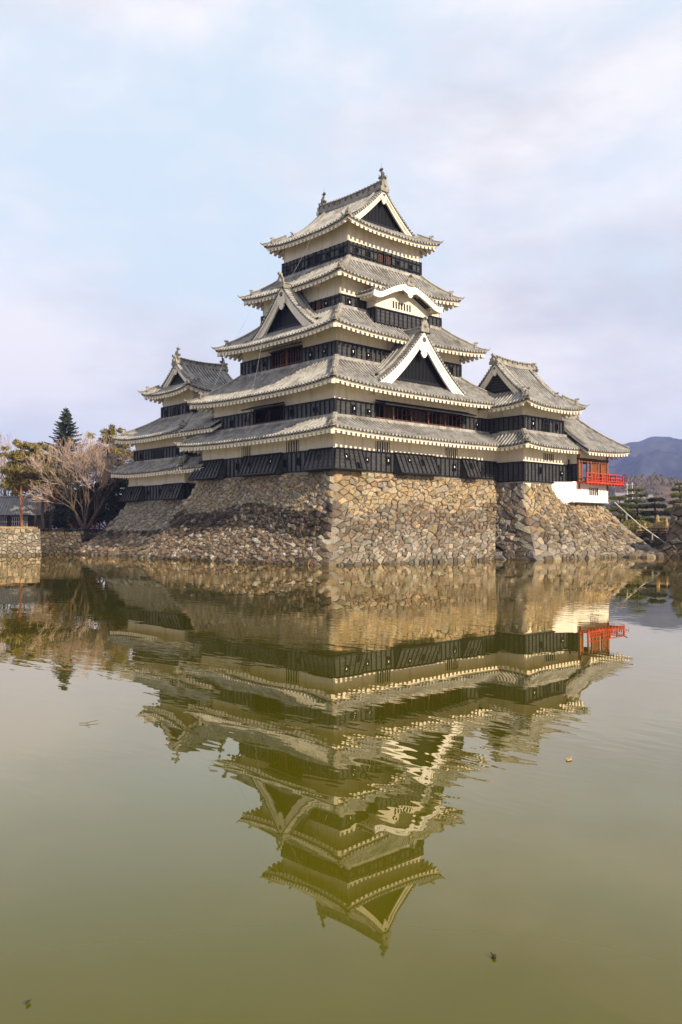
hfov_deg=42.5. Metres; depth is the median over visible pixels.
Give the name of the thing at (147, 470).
keep
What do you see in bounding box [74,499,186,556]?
stone base
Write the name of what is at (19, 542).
retaining wall
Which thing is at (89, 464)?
bare tree
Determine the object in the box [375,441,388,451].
window
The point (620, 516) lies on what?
clipped pine
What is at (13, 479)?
pine tree
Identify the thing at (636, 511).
clipped pine
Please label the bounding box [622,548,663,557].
shore rocks
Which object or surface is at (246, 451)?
window
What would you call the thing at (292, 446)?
window
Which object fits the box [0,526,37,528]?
dry grass
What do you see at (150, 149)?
sky
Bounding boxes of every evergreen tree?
[40,495,92,528]
[65,472,128,528]
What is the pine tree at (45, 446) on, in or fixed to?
on the ground
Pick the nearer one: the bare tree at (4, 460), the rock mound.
the rock mound
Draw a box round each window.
[0,517,7,526]
[11,517,27,526]
[242,446,250,456]
[253,404,284,424]
[271,345,302,368]
[287,440,298,451]
[308,256,312,266]
[315,253,320,264]
[315,300,320,309]
[375,402,461,428]
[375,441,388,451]
[378,252,383,263]
[386,254,391,265]
[445,448,456,457]
[543,453,552,460]
[589,488,596,495]
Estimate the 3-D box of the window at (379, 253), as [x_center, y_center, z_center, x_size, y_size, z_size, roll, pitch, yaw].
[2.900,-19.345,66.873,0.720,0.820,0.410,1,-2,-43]
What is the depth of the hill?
471.56 m
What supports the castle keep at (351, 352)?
on the stone base at (334, 518)
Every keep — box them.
[106,347,232,501]
[174,167,508,480]
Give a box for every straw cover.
[652,515,663,532]
[663,518,668,532]
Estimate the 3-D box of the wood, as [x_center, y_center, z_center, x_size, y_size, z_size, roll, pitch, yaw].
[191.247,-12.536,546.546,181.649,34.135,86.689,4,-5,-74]
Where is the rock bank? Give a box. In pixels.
[661,520,681,557]
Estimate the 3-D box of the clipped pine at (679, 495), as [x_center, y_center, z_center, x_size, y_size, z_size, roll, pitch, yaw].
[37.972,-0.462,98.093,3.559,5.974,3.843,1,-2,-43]
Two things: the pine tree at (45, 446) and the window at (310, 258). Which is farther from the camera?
the pine tree at (45, 446)
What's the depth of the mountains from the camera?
1572.29 m
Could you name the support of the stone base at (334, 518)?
in the water
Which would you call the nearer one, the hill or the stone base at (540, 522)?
the stone base at (540, 522)
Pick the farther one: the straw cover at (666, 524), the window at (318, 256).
the straw cover at (666, 524)
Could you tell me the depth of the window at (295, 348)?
65.37 m
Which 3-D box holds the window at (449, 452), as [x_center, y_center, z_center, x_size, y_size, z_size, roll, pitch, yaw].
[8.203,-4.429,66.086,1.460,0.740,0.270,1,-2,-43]
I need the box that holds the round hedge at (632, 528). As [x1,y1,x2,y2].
[620,519,653,532]
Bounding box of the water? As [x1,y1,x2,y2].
[0,554,681,1023]
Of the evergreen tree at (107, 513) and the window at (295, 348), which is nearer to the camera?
the window at (295, 348)
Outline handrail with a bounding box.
[614,502,664,542]
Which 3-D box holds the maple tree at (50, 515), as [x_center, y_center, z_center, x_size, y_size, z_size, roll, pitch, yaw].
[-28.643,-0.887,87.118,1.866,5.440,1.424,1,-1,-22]
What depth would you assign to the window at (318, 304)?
64.63 m
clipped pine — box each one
[605,495,636,523]
[621,488,654,525]
[638,497,670,523]
[663,482,681,510]
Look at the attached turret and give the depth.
68.99 m
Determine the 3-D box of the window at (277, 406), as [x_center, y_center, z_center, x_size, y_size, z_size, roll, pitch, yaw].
[-5.172,-6.952,64.179,0.401,1.440,3.660,1,-2,-43]
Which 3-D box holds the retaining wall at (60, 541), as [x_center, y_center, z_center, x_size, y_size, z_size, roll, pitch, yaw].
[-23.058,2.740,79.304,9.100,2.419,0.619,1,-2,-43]
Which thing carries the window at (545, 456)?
in the attached turret
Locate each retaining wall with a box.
[0,529,41,555]
[40,529,103,554]
[633,533,668,548]
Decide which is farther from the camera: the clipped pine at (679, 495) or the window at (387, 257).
the clipped pine at (679, 495)
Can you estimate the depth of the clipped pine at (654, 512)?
94.51 m
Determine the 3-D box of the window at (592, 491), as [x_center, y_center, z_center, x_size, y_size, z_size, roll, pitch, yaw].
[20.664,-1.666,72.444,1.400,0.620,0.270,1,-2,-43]
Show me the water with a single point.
(302, 794)
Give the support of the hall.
on the ground
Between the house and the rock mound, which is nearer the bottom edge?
the rock mound
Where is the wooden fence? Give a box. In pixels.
[637,528,667,532]
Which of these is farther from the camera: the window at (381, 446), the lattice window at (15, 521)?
the lattice window at (15, 521)
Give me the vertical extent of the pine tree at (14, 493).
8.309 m
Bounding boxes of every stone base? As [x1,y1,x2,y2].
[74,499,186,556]
[132,470,496,565]
[494,482,651,560]
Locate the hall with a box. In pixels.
[0,496,53,528]
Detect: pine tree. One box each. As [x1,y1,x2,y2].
[0,439,61,526]
[0,461,72,527]
[23,441,66,528]
[86,424,134,508]
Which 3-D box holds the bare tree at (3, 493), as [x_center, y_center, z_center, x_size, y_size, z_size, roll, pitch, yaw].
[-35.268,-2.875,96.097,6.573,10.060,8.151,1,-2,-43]
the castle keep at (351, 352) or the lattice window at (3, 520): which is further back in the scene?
the lattice window at (3, 520)
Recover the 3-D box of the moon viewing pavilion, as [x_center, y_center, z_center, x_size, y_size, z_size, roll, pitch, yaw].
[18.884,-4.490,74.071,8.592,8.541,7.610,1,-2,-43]
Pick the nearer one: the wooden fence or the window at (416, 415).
the window at (416, 415)
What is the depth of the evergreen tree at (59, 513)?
89.44 m
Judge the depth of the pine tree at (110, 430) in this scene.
97.62 m
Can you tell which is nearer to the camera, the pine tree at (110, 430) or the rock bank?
the rock bank
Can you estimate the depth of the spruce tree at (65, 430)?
107.82 m
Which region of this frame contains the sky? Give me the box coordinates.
[0,0,681,504]
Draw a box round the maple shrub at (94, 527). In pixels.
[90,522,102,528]
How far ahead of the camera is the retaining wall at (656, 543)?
76.81 m
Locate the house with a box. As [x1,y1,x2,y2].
[614,493,625,495]
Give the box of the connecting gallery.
[165,409,221,487]
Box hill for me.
[609,485,681,527]
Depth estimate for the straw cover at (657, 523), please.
84.78 m
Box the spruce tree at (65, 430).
[22,408,92,524]
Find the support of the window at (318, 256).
in the castle keep at (351, 352)
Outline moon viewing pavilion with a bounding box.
[552,413,630,503]
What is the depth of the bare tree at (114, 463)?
91.62 m
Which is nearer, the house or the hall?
the hall
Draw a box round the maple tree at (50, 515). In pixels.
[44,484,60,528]
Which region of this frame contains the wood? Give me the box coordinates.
[604,473,681,506]
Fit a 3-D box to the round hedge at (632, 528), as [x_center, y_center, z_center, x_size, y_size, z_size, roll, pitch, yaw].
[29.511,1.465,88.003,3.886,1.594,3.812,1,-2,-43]
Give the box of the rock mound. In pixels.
[667,503,681,532]
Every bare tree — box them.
[0,433,25,495]
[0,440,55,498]
[22,430,133,528]
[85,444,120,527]
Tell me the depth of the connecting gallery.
70.66 m
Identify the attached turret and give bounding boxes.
[477,353,589,487]
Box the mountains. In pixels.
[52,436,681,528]
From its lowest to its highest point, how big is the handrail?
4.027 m
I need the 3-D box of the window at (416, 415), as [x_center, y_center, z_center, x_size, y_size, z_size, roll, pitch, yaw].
[5.728,-6.916,64.690,9.420,1.390,0.500,1,-2,-43]

